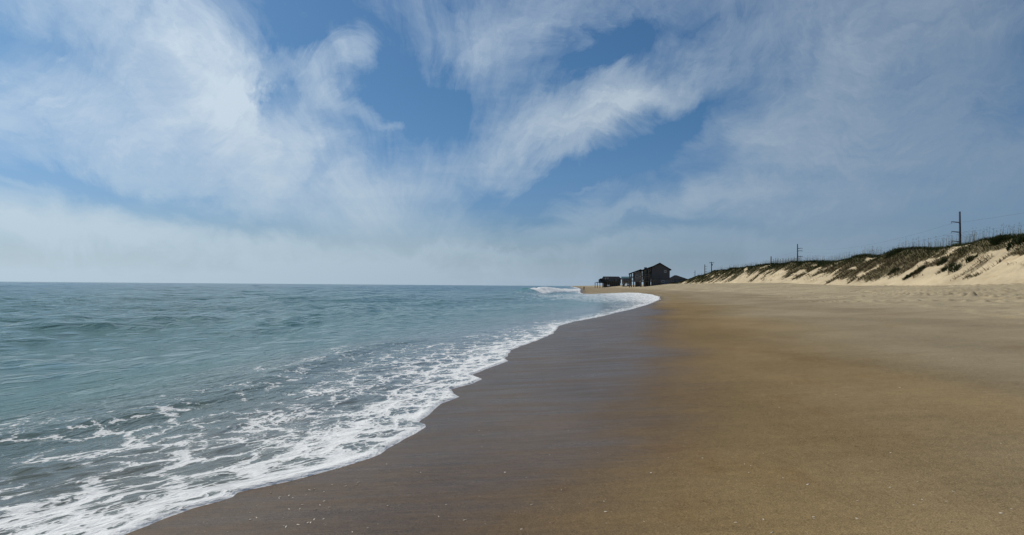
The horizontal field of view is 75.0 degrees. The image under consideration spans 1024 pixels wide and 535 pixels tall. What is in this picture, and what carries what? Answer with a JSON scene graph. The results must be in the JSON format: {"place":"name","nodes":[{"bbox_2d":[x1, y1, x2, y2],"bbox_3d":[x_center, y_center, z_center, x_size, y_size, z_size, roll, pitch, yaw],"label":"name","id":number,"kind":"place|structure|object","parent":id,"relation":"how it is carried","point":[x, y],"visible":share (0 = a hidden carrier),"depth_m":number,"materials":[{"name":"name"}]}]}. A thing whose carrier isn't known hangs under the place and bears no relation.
{"place":"outdoors","nodes":[
{"label":"outdoors","id":0,"kind":"place"},
{"bbox_2d":[0,282,660,534],"bbox_3d":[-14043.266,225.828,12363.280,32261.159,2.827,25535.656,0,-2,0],"label":"sea","id":1,"kind":"structure","parent":0,"point":[125,408],"depth_m":14.40,"materials":[{"name":"liquid"}]},
{"bbox_2d":[0,0,1023,285],"label":"sky","id":2,"kind":"structure","parent":0,"point":[379,142],"materials":[{"name":"blue"}]},
{"bbox_2d":[125,283,1023,534],"bbox_3d":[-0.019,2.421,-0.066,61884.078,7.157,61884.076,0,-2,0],"label":"beach","id":3,"kind":"structure","parent":0,"point":[714,391],"depth_m":7.99,"materials":[{"name":"beige sand"}]},
{"bbox_2d":[595,276,621,287],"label":"beach house","id":4,"kind":"structure","parent":3,"relation":"on","point":[611,281],"depth_m":448.15,"materials":[{"name":"grey wood"}]},
{"bbox_2d":[621,277,630,286],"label":"beach house","id":5,"kind":"structure","parent":3,"relation":"on","point":[625,280],"depth_m":349.38,"materials":[{"name":"grey wood"}]},
{"bbox_2d":[629,269,641,287],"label":"beach house","id":6,"kind":"structure","parent":3,"relation":"on","point":[636,277],"depth_m":271.58,"materials":[{"name":"grey wood"}]},
{"bbox_2d":[639,263,670,286],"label":"beach house","id":7,"kind":"structure","parent":3,"relation":"on","point":[658,274],"depth_m":248.94,"materials":[{"name":"grey wood"}]},
{"bbox_2d":[676,238,1023,285],"bbox_3d":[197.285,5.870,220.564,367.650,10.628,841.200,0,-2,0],"label":"dune","id":8,"kind":"structure","parent":0,"point":[1002,272],"depth_m":89.59,"materials":[{"name":"beige sand"}]},
{"bbox_2d":[669,275,686,283],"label":"beach house","id":9,"kind":"structure","parent":8,"relation":"on","point":[674,279],"depth_m":389.46,"materials":[{"name":"grey wood"}]},
{"bbox_2d":[673,233,1023,283],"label":"dune grass","id":10,"kind":"structure","parent":8,"relation":"on","point":[822,264],"depth_m":109.96,"materials":[{"name":"green plant"}]},
{"bbox_2d":[697,228,1022,274],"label":"sea oats","id":11,"kind":"object","parent":8,"relation":"on","point":[868,252],"visible":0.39,"depth_m":120.63,"materials":[{"name":"green plant"}]},
{"bbox_2d":[707,223,1021,271],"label":"sea oat seed heads","id":12,"kind":"object","parent":11,"relation":"attached to","point":[903,243],"visible":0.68,"depth_m":108.22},
{"bbox_2d":[887,267,898,274],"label":"dune plant","id":13,"kind":"object","parent":8,"relation":"on","point":[893,270],"visible":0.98,"depth_m":100.02,"materials":[{"name":"green plant"}]},
{"bbox_2d":[885,247,902,258],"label":"crest bush","id":14,"kind":"object","parent":8,"relation":"on","point":[894,251],"visible":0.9,"depth_m":109.25,"materials":[{"name":"green plant"}]},
{"bbox_2d":[902,273,913,279],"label":"dune plant","id":15,"kind":"object","parent":8,"relation":"on","point":[908,276],"visible":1,"depth_m":92.19,"materials":[{"name":"green plant"}]},
{"bbox_2d":[909,265,925,274],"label":"dune plant","id":16,"kind":"object","parent":8,"relation":"on","point":[920,268],"visible":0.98,"depth_m":91.75,"materials":[{"name":"green plant"}]},
{"bbox_2d":[937,257,947,265],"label":"dune plant","id":17,"kind":"object","parent":8,"relation":"on","point":[944,260],"visible":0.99,"depth_m":88.32,"materials":[{"name":"green plant"}]},
{"bbox_2d":[941,262,956,271],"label":"dune plant","id":18,"kind":"object","parent":8,"relation":"on","point":[951,265],"visible":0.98,"depth_m":84.50,"materials":[{"name":"green plant"}]},
{"bbox_2d":[948,264,962,272],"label":"dune plant","id":19,"kind":"object","parent":8,"relation":"on","point":[956,268],"visible":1,"depth_m":82.63,"materials":[{"name":"green plant"}]},
{"bbox_2d":[951,212,960,242],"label":"utility pole","id":20,"kind":"object","parent":8,"relation":"on","point":[959,222],"visible":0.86,"depth_m":137.19,"materials":[{"name":"brown wood"}]},
{"bbox_2d":[965,253,978,262],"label":"dune plant","id":21,"kind":"object","parent":8,"relation":"on","point":[970,258],"visible":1,"depth_m":82.18,"materials":[{"name":"green plant"}]},
{"bbox_2d":[988,233,1010,244],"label":"crest bush","id":22,"kind":"object","parent":8,"relation":"on","point":[996,239],"visible":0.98,"depth_m":80.88,"materials":[{"name":"green plant"}]},
{"bbox_2d":[1004,232,1023,250],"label":"crest bush","id":23,"kind":"object","parent":8,"relation":"on","point":[1019,240],"visible":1,"depth_m":76.85,"materials":[{"name":"green plant"}]}
]}

